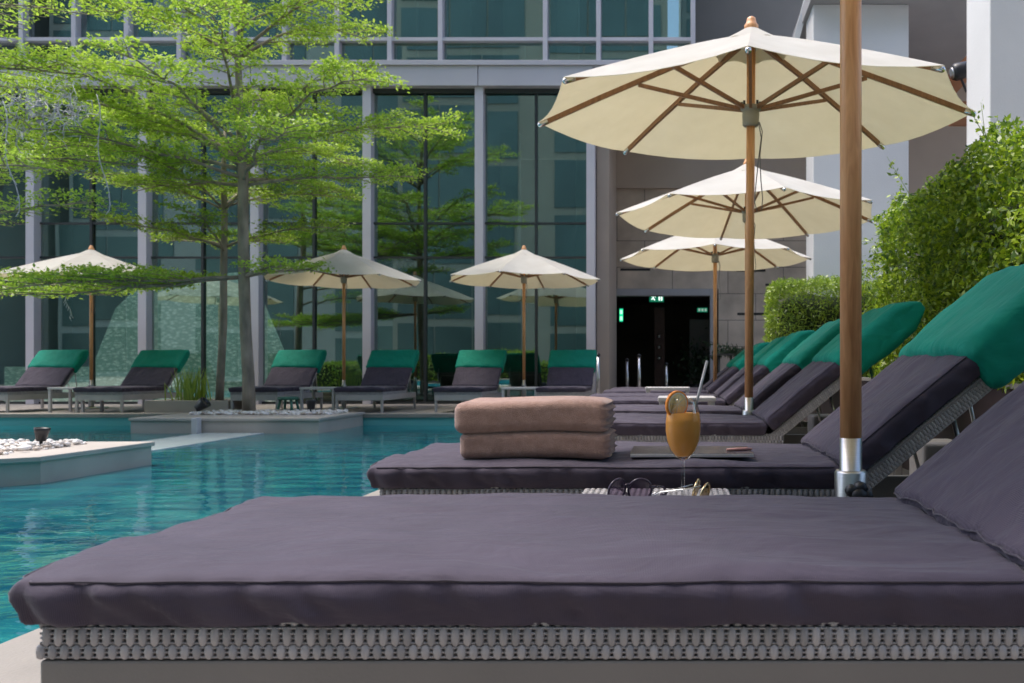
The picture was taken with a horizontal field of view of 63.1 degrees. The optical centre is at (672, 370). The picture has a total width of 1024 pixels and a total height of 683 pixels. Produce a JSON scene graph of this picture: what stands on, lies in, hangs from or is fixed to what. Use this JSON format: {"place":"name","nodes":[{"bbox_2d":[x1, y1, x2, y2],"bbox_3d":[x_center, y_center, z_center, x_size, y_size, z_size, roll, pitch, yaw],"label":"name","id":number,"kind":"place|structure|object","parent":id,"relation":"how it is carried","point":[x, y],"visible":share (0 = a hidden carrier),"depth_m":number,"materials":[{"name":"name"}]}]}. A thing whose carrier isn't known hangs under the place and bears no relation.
{"place":"outdoors","nodes":[
{"label":"outdoors","id":0,"kind":"place"},
{"bbox_2d":[164,366,210,399],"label":"ornamental grass","id":1,"kind":"object","parent":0,"point":[190,388],"depth_m":13.26,"materials":[{"name":"green plant"}]},
{"bbox_2d":[0,425,461,643],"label":"water","id":2,"kind":"structure","parent":0,"point":[43,524],"depth_m":6.04,"materials":[{"name":"teal liquid"}]},
{"bbox_2d":[0,0,694,403],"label":"building","id":3,"kind":"structure","parent":0,"point":[506,176],"depth_m":19.30,"materials":[{"name":"metal"}]},
{"bbox_2d":[0,222,25,403],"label":"window frame","id":4,"kind":"structure","parent":3,"relation":"in","point":[6,223],"depth_m":16.49,"materials":[{"name":"black metal"}]},
{"bbox_2d":[39,100,137,403],"bbox_3d":[-11.825,-2.467,16.530,2.094,6.314,0.120,0,0,0],"label":"window frame","id":5,"kind":"structure","parent":3,"relation":"in","point":[92,223],"depth_m":16.49,"materials":[{"name":"black metal"}]},
{"bbox_2d":[151,93,249,395],"bbox_3d":[-9.561,-2.467,16.530,2.094,6.314,0.120,0,0,0],"label":"window frame","id":6,"kind":"structure","parent":3,"relation":"in","point":[203,257],"depth_m":16.49,"materials":[{"name":"black metal"}]},
{"bbox_2d":[262,93,361,403],"bbox_3d":[-7.297,-2.467,16.530,2.094,6.314,0.120,0,0,0],"label":"window frame","id":7,"kind":"structure","parent":3,"relation":"in","point":[314,201],"depth_m":16.49,"materials":[{"name":"black metal"}]},
{"bbox_2d":[374,93,474,403],"bbox_3d":[-5.033,-2.467,16.530,2.094,6.314,0.120,0,0,0],"label":"window frame","id":8,"kind":"structure","parent":3,"relation":"in","point":[425,223],"depth_m":16.49,"materials":[{"name":"black metal"}]},
{"bbox_2d":[485,93,585,386],"bbox_3d":[-2.775,-2.467,16.530,2.081,6.314,0.120,0,0,0],"label":"window frame","id":9,"kind":"structure","parent":3,"relation":"in","point":[536,223],"depth_m":16.49,"materials":[{"name":"black metal"}]},
{"bbox_2d":[0,396,908,474],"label":"ground","id":10,"kind":"structure","parent":0,"point":[138,408],"depth_m":14.56,"materials":[{"name":"stone"}]},
{"bbox_2d":[0,349,88,412],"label":"sun lounger","id":11,"kind":"object","parent":10,"relation":"on","point":[49,368],"visible":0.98,"depth_m":14.25,"materials":[{"name":"fabric"}]},
{"bbox_2d":[47,387,103,412],"bbox_3d":[-9.814,0.485,13.350,0.588,0.410,0.500,0,0,0],"label":"side table","id":12,"kind":"object","parent":10,"relation":"on","point":[50,389],"visible":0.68,"depth_m":13.11,"materials":[{"name":"white plastic"}]},
{"bbox_2d":[0,0,170,226],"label":"feathery tree","id":13,"kind":"object","parent":10,"relation":"on","point":[30,162],"visible":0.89,"depth_m":10.90,"materials":[{"name":"green plant"}]},
{"bbox_2d":[2,101,19,216],"bbox_3d":[-7.845,-2.506,9.600,0.207,1.379,0.052,0,0,0],"label":"light string","id":14,"kind":"object","parent":13,"relation":"hanging from","point":[6,159],"visible":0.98,"depth_m":9.60,"materials":[{"name":"grey"}]},
{"bbox_2d":[0,73,98,152],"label":"light string","id":15,"kind":"object","parent":13,"relation":"hanging from","point":[64,95],"visible":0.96,"depth_m":9.93,"materials":[{"name":"grey"}]},
{"bbox_2d":[0,245,173,408],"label":"umbrella","id":16,"kind":"object","parent":10,"relation":"on","point":[92,256],"visible":0.5,"depth_m":14.14,"materials":[{"name":"beige fabric"}]},
{"bbox_2d":[73,349,189,412],"bbox_3d":[-9.197,0.158,13.862,0.860,1.064,1.811,0,0,0],"label":"sun lounger","id":17,"kind":"object","parent":10,"relation":"on","point":[148,375],"visible":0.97,"depth_m":14.15,"materials":[{"name":"fabric"}]},
{"bbox_2d":[4,272,294,400],"bbox_3d":[-11.002,-0.673,17.090,6.102,2.818,0.080,0,0,0],"label":"decorative screen","id":18,"kind":"object","parent":10,"relation":"on","point":[177,318],"visible":0.31,"depth_m":17.05,"materials":[{"name":"green glass"}]},
{"bbox_2d":[144,399,241,412],"bbox_3d":[-7.786,0.590,13.350,1.341,0.200,0.740,0,0,0],"label":"planter","id":19,"kind":"object","parent":10,"relation":"on","point":[169,406],"visible":0.56,"depth_m":12.98,"materials":[{"name":"beige stone"}]},
{"bbox_2d":[73,131,366,399],"bbox_3d":[-7.486,-1.727,13.261,4.515,4.529,3.865,0,0,0],"label":"feathery tree","id":20,"kind":"object","parent":19,"relation":"in","point":[182,234],"visible":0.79,"depth_m":13.29,"materials":[{"name":"green plant"}]},
{"bbox_2d":[0,413,454,682],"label":"kerb","id":21,"kind":"structure","parent":10,"relation":"on","point":[20,662],"depth_m":2.02,"materials":[{"name":"beige stone"}]},
{"bbox_2d":[0,418,454,424],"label":"pool basin","id":22,"kind":"object","parent":10,"relation":"in","point":[126,421],"depth_m":12.60,"materials":[{"name":"tile"}]},
{"bbox_2d":[0,439,154,486],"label":"pool planter","id":23,"kind":"object","parent":22,"relation":"on","point":[26,462],"visible":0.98,"depth_m":6.54,"materials":[{"name":"beige stone"}]},
{"bbox_2d":[33,427,50,446],"bbox_3d":[-5.247,0.567,6.750,0.119,0.185,0.117,0,0,0],"label":"garden spotlight","id":24,"kind":"object","parent":23,"relation":"on","point":[41,434],"visible":0.97,"depth_m":6.72,"materials":[{"name":"black metal"}]},
{"bbox_2d":[139,433,263,450],"bbox_3d":[-5.935,1.344,9.180,0.830,0.992,3.580,0,0,0],"label":"pool ledge","id":25,"kind":"object","parent":22,"relation":"on","point":[177,441],"visible":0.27,"depth_m":9.90,"materials":[{"name":"stone"}]},
{"bbox_2d":[129,409,364,432],"bbox_3d":[-6.075,1.216,11.790,2.590,1.248,1.620,0,0,0],"label":"pool planter","id":26,"kind":"object","parent":22,"relation":"on","point":[270,421],"visible":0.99,"depth_m":11.00,"materials":[{"name":"beige stone"}]},
{"bbox_2d":[191,417,200,433],"bbox_3d":[-6.410,0.850,10.915,0.080,0.420,0.110,0,0,0],"label":"pool marker","id":27,"kind":"object","parent":26,"relation":"attached to","point":[195,425],"visible":0.56,"depth_m":10.86,"materials":[{"name":"white plastic"}]},
{"bbox_2d":[194,397,210,411],"bbox_3d":[-6.901,0.526,11.900,0.218,0.268,0.175,0,0,0],"label":"garden spotlight","id":28,"kind":"object","parent":26,"relation":"on","point":[202,403],"visible":0.95,"depth_m":11.85,"materials":[{"name":"black plastic"}]},
{"bbox_2d":[0,0,467,410],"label":"feathery tree","id":29,"kind":"object","parent":26,"relation":"on","point":[161,123],"visible":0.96,"depth_m":11.81,"materials":[{"name":"green plant"}]},
{"bbox_2d":[63,286,73,320],"bbox_3d":[-9.684,-1.106,13.000,0.147,0.640,0.052,0,0,0],"label":"light string","id":30,"kind":"object","parent":29,"relation":"hanging from","point":[68,307],"visible":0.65,"depth_m":13.00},
{"bbox_2d":[94,94,110,214],"bbox_3d":[-7.310,-2.772,10.400,0.192,1.554,0.052,0,0,0],"label":"light string","id":31,"kind":"object","parent":29,"relation":"hanging from","point":[99,156],"visible":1,"depth_m":10.40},
{"bbox_2d":[115,26,132,76],"bbox_3d":[-7.182,-4.176,10.600,0.240,0.666,0.052,0,0,0],"label":"light string","id":32,"kind":"object","parent":29,"relation":"hanging from","point":[124,45],"visible":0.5,"depth_m":10.61,"materials":[{"name":"grey"}]},
{"bbox_2d":[277,396,299,410],"bbox_3d":[-6.043,0.557,12.750,0.320,0.274,0.315,0,0,0],"label":"plastic stool","id":33,"kind":"object","parent":26,"relation":"on","point":[290,398],"visible":0.87,"depth_m":12.65,"materials":[{"name":"teal plastic"}]},
{"bbox_2d":[306,399,316,411],"bbox_3d":[-5.297,0.542,11.900,0.155,0.235,0.152,0,0,0],"label":"garden spotlight","id":34,"kind":"object","parent":26,"relation":"on","point":[311,403],"visible":0.94,"depth_m":11.85,"materials":[{"name":"black plastic"}]},
{"bbox_2d":[228,349,326,409],"bbox_3d":[-6.706,0.158,13.862,0.860,1.064,1.811,0,0,0],"label":"sun lounger","id":35,"kind":"object","parent":10,"relation":"on","point":[291,372],"visible":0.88,"depth_m":14.23,"materials":[{"name":"fabric"}]},
{"bbox_2d":[299,387,345,409],"bbox_3d":[-5.747,0.485,13.350,0.574,0.410,0.500,0,0,0],"label":"side table","id":36,"kind":"object","parent":10,"relation":"on","point":[301,389],"visible":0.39,"depth_m":13.11,"materials":[{"name":"white plastic"}]},
{"bbox_2d":[263,245,421,408],"bbox_3d":[-5.876,-0.770,14.500,2.561,2.921,2.561,0,0,22],"label":"umbrella","id":37,"kind":"object","parent":10,"relation":"on","point":[355,271],"visible":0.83,"depth_m":14.48,"materials":[{"name":"beige fabric"}]},
{"bbox_2d":[334,349,418,412],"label":"sun lounger","id":38,"kind":"object","parent":10,"relation":"on","point":[387,374],"visible":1,"depth_m":14.19,"materials":[{"name":"fabric"}]},
{"bbox_2d":[433,349,506,412],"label":"sun lounger","id":39,"kind":"object","parent":10,"relation":"on","point":[477,373],"visible":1,"depth_m":14.21,"materials":[{"name":"fabric"}]},
{"bbox_2d":[8,381,1023,682],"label":"sun lounger","id":40,"kind":"object","parent":10,"relation":"on","point":[920,579],"visible":1,"depth_m":1.11,"materials":[{"name":"fabric"}]},
{"bbox_2d":[501,387,536,396],"bbox_3d":[-2.478,0.485,13.350,0.588,0.410,0.500,0,0,0],"label":"side table","id":41,"kind":"object","parent":10,"relation":"on","point":[503,389],"visible":0.34,"depth_m":13.10,"materials":[{"name":"white plastic"}]},
{"bbox_2d":[449,245,599,396],"bbox_3d":[-2.656,-0.770,14.500,2.561,2.921,2.561,0,0,29],"label":"umbrella","id":42,"kind":"object","parent":10,"relation":"on","point":[523,268],"visible":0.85,"depth_m":14.47,"materials":[{"name":"beige fabric"}]},
{"bbox_2d":[535,349,596,395],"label":"sun lounger","id":43,"kind":"object","parent":10,"relation":"on","point":[571,372],"visible":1,"depth_m":14.27,"materials":[{"name":"fabric"}]},
{"bbox_2d":[596,353,599,392],"bbox_3d":[-1.484,0.172,16.200,0.320,1.035,0.315,0,0,0],"label":"barrier post","id":44,"kind":"object","parent":10,"relation":"on","point":[598,374],"visible":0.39,"depth_m":16.17,"materials":[{"name":"metal"}]},
{"bbox_2d":[597,146,616,392],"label":"side wall","id":45,"kind":"structure","parent":10,"relation":"on","point":[606,253],"depth_m":16.62,"materials":[{"name":"grey concrete"}]},
{"bbox_2d":[625,358,628,386],"bbox_3d":[-1.026,0.207,18.400,0.320,0.965,0.315,0,0,0],"label":"barrier post","id":46,"kind":"object","parent":10,"relation":"on","point":[627,371],"visible":0.5,"depth_m":18.37,"materials":[{"name":"metal"}]},
{"bbox_2d":[637,354,640,386],"bbox_3d":[-0.698,0.173,17.000,0.320,1.034,0.315,0,0,0],"label":"barrier post","id":47,"kind":"object","parent":10,"relation":"on","point":[638,370],"visible":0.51,"depth_m":16.97,"materials":[{"name":"metal"}]},
{"bbox_2d":[582,488,730,495],"bbox_3d":[-0.045,0.514,2.095,0.422,0.352,0.482,0,0,0],"label":"side table","id":48,"kind":"object","parent":10,"relation":"on","point":[719,491],"visible":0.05,"depth_m":2.26,"materials":[{"name":"wicker"}]},
{"bbox_2d":[607,478,667,495],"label":"sunglasses","id":49,"kind":"object","parent":48,"relation":"on","point":[639,486],"visible":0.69,"depth_m":2.03,"materials":[{"name":"grey plastic"}]},
{"bbox_2d":[651,479,710,495],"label":"sunglasses","id":50,"kind":"object","parent":48,"relation":"on","point":[705,490],"visible":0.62,"depth_m":2.03,"materials":[{"name":"gold metal"}]},
{"bbox_2d":[665,398,700,495],"bbox_3d":[0.028,0.205,2.130,0.093,0.262,0.093,0,0,0],"label":"cocktail glass","id":51,"kind":"object","parent":48,"relation":"on","point":[683,431],"visible":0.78,"depth_m":2.10,"materials":[{"name":"orange"}]},
{"bbox_2d":[665,391,687,414],"bbox_3d":[0.011,0.090,2.118,0.072,0.072,0.015,0,0,-40],"label":"orange slice","id":52,"kind":"object","parent":51,"relation":"on","point":[679,403],"visible":0.91,"depth_m":2.11,"materials":[{"name":"orange food"}]},
{"bbox_2d":[693,360,707,412],"bbox_3d":[0.066,0.076,2.137,0.065,0.203,0.007,0,0,-27],"label":"straw","id":53,"kind":"object","parent":51,"relation":"in","point":[702,379],"visible":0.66,"depth_m":2.14,"materials":[{"name":"white plastic"}]},
{"bbox_2d":[664,362,667,386],"bbox_3d":[-0.136,0.256,18.400,0.320,0.868,0.315,0,0,0],"label":"barrier post","id":54,"kind":"object","parent":10,"relation":"on","point":[666,374],"visible":0.52,"depth_m":18.37,"materials":[{"name":"metal"}]},
{"bbox_2d":[645,387,689,392],"bbox_3d":[-0.060,0.452,10.150,0.550,0.477,0.420,0,0,0],"label":"side table","id":55,"kind":"object","parent":10,"relation":"on","point":[648,389],"visible":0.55,"depth_m":9.94,"materials":[{"name":"white plastic"}]},
{"bbox_2d":[612,345,753,389],"bbox_3d":[0.205,0.158,12.411,2.264,1.064,0.768,0,0,0],"label":"sun lounger","id":56,"kind":"object","parent":10,"relation":"on","point":[728,366],"visible":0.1,"depth_m":12.17,"materials":[{"name":"fabric"}]},
{"bbox_2d":[603,342,769,393],"bbox_3d":[0.203,0.158,11.111,2.264,1.064,0.768,0,0,0],"label":"sun lounger","id":57,"kind":"object","parent":10,"relation":"on","point":[738,364],"visible":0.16,"depth_m":10.76,"materials":[{"name":"fabric"}]},
{"bbox_2d":[658,396,715,404],"bbox_3d":[0.120,0.458,6.900,0.480,0.465,0.420,0,0,0],"label":"side table","id":58,"kind":"object","parent":10,"relation":"on","point":[710,400],"visible":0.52,"depth_m":6.69,"materials":[{"name":"white plastic"}]},
{"bbox_2d":[590,336,786,397],"bbox_3d":[0.222,0.158,9.161,2.264,1.064,0.768,0,0,0],"label":"sun lounger","id":59,"kind":"object","parent":10,"relation":"on","point":[730,382],"visible":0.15,"depth_m":8.89,"materials":[{"name":"fabric"}]},
{"bbox_2d":[366,264,1023,497],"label":"sun lounger","id":60,"kind":"object","parent":10,"relation":"on","point":[957,358],"visible":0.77,"depth_m":2.40,"materials":[{"name":"fabric"}]},
{"bbox_2d":[460,428,617,458],"bbox_3d":[-0.412,0.228,2.575,0.468,0.089,0.266,0,0,0],"label":"folded towel","id":61,"kind":"object","parent":60,"relation":"on","point":[564,444],"visible":0.72,"depth_m":2.44,"materials":[{"name":"beige fabric"}]},
{"bbox_2d":[455,396,615,433],"bbox_3d":[-0.423,0.140,2.576,0.477,0.109,0.279,0,0,0],"label":"folded towel","id":62,"kind":"object","parent":61,"relation":"on","point":[545,413],"visible":1,"depth_m":2.44,"materials":[{"name":"fabric"}]},
{"bbox_2d":[630,446,753,456],"bbox_3d":[0.060,0.258,2.575,0.376,0.011,0.241,0,0,0],"label":"magazine","id":63,"kind":"object","parent":60,"relation":"on","point":[665,451],"visible":0.79,"depth_m":2.48,"materials":[{"name":"grey paper"}]},
{"bbox_2d":[726,447,751,450],"bbox_3d":[0.209,0.247,2.535,0.088,0.011,0.012,0,0,-25],"label":"pen","id":64,"kind":"object","parent":63,"relation":"on","point":[738,449],"visible":1,"depth_m":2.53,"materials":[{"name":"pink plastic"}]},
{"bbox_2d":[673,327,717,387],"bbox_3d":[0.615,-0.118,20.188,1.103,1.894,1.289,0,0,42],"label":"house plant","id":65,"kind":"object","parent":10,"relation":"on","point":[692,362],"visible":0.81,"depth_m":20.13,"materials":[{"name":"green plant"}]},
{"bbox_2d":[596,0,805,386],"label":"entrance wall","id":66,"kind":"structure","parent":10,"relation":"on","point":[652,333],"depth_m":19.00,"materials":[{"name":"stone"}]},
{"bbox_2d":[620,309,622,321],"bbox_3d":[-1.232,-1.324,19.515,0.082,0.308,0.050,0,0,0],"label":"exit sign","id":67,"kind":"object","parent":66,"relation":"attached to","point":[621,315],"visible":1,"depth_m":19.50,"materials":[{"name":"teal plastic"}]},
{"bbox_2d":[649,297,663,301],"bbox_3d":[-0.382,-1.748,19.613,0.351,0.196,0.053,0,0,0],"label":"exit sign","id":68,"kind":"object","parent":66,"relation":"attached to","point":[656,299],"visible":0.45,"depth_m":19.60,"materials":[{"name":"teal plastic"}]},
{"bbox_2d":[697,308,706,311],"bbox_3d":[0.759,-1.529,20.615,0.260,0.108,0.050,0,0,0],"label":"exit sign","id":69,"kind":"object","parent":66,"relation":"attached to","point":[701,309],"visible":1,"depth_m":20.60,"materials":[{"name":"teal plastic"}]},
{"bbox_2d":[605,330,814,420],"bbox_3d":[0.213,0.158,7.861,2.264,1.064,0.768,0,0,0],"label":"sun lounger","id":70,"kind":"object","parent":10,"relation":"on","point":[770,361],"visible":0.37,"depth_m":7.51,"materials":[{"name":"fabric"}]},
{"bbox_2d":[620,236,811,381],"bbox_3d":[0.616,-0.770,11.700,2.561,2.921,2.561,0,0,-19],"label":"umbrella","id":71,"kind":"object","parent":10,"relation":"on","point":[679,253],"visible":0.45,"depth_m":12.01,"materials":[{"name":"beige fabric"}]},
{"bbox_2d":[701,341,744,362],"bbox_3d":[1.277,0.013,17.577,1.361,1.355,1.338,0,0,0],"label":"potted palm","id":72,"kind":"object","parent":10,"relation":"on","point":[736,351],"visible":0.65,"depth_m":17.44,"materials":[{"name":"green plant"}]},
{"bbox_2d":[717,353,733,372],"bbox_3d":[1.121,0.170,17.200,0.370,1.040,0.200,0,0,0],"label":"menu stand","id":73,"kind":"object","parent":10,"relation":"on","point":[725,354],"visible":0.34,"depth_m":17.18,"materials":[{"name":"black metal"}]},
{"bbox_2d":[613,319,839,433],"bbox_3d":[0.215,0.158,5.981,2.264,1.064,0.768,0,0,0],"label":"sun lounger","id":74,"kind":"object","parent":10,"relation":"on","point":[798,359],"visible":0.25,"depth_m":5.64,"materials":[{"name":"fabric"}]},
{"bbox_2d":[616,159,873,272],"bbox_3d":[0.787,-0.770,8.500,2.561,2.921,2.561,0,0,-31],"label":"umbrella","id":75,"kind":"object","parent":10,"relation":"on","point":[713,207],"visible":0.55,"depth_m":8.92,"materials":[{"name":"beige fabric"}]},
{"bbox_2d":[537,16,975,414],"bbox_3d":[0.496,-0.758,5.141,2.562,2.931,2.555,0,0,-16],"label":"umbrella","id":76,"kind":"object","parent":10,"relation":"on","point":[750,92],"visible":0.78,"depth_m":5.34,"materials":[{"name":"beige fabric"}]},
{"bbox_2d":[610,301,924,474],"bbox_3d":[0.229,0.158,4.701,2.264,1.064,0.768,0,0,0],"label":"sun lounger","id":77,"kind":"object","parent":10,"relation":"on","point":[796,399],"visible":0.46,"depth_m":4.36,"materials":[{"name":"fabric"}]},
{"bbox_2d":[834,0,873,497],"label":"umbrella","id":78,"kind":"object","parent":10,"relation":"on","point":[850,477],"visible":0.47,"depth_m":2.08,"materials":[{"name":"brown wood"}]},
{"bbox_2d":[806,5,908,296],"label":"column","id":79,"kind":"structure","parent":10,"relation":"on","point":[885,28],"depth_m":15.00,"materials":[{"name":"white paint"}]},
{"bbox_2d":[804,377,1019,469],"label":"planter wall","id":80,"kind":"structure","parent":10,"relation":"on","point":[986,402],"depth_m":4.53,"materials":[{"name":"stone"}]},
{"bbox_2d":[761,274,922,376],"bbox_3d":[2.909,-0.637,13.951,2.910,2.032,1.515,0,0,0],"label":"hedge","id":81,"kind":"object","parent":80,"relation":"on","point":[804,310],"visible":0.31,"depth_m":13.58,"materials":[{"name":"green plant"}]},
{"bbox_2d":[862,100,1023,393],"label":"bush","id":82,"kind":"object","parent":80,"relation":"on","point":[966,236],"visible":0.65,"depth_m":4.92,"materials":[{"name":"green plant"}]},
{"bbox_2d":[909,69,966,328],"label":"back wall","id":83,"kind":"structure","parent":10,"relation":"on","point":[931,153],"depth_m":18.20,"materials":[{"name":"grey paint"}]},
{"bbox_2d":[808,414,829,431],"bbox_3d":[0.993,0.490,5.298,0.192,0.400,0.203,0,0,0],"label":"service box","id":84,"kind":"object","parent":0,"point":[813,420],"visible":0.16,"depth_m":5.21,"materials":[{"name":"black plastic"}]},
{"bbox_2d":[792,0,966,68],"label":"ceiling","id":85,"kind":"structure","parent":0,"point":[937,31],"depth_m":15.98,"materials":[{"name":"grey paint"}]},
{"bbox_2d":[793,0,804,37],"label":"sloping fin","id":86,"kind":"object","parent":85,"relation":"attached to","point":[798,30],"visible":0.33,"depth_m":15.84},
{"bbox_2d":[909,439,951,474],"bbox_3d":[1.093,0.490,3.349,0.180,0.400,0.203,0,0,0],"label":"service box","id":87,"kind":"object","parent":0,"point":[929,450],"visible":0.09,"depth_m":3.26,"materials":[{"name":"grey plastic"}]},
{"bbox_2d":[948,55,966,125],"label":"wall","id":88,"kind":"structure","parent":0,"point":[957,85],"depth_m":12.44,"materials":[{"name":"paint"}]},
{"bbox_2d":[967,0,1023,208],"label":"pier","id":89,"kind":"structure","parent":0,"point":[995,56],"depth_m":10.00,"materials":[{"name":"white paint"}]},
{"bbox_2d":[949,61,966,92],"bbox_3d":[4.357,-4.428,12.200,0.355,0.439,0.260,0,0,0],"label":"speaker","id":90,"kind":"object","parent":89,"relation":"attached to","point":[957,71],"visible":0.76,"depth_m":12.12}
]}

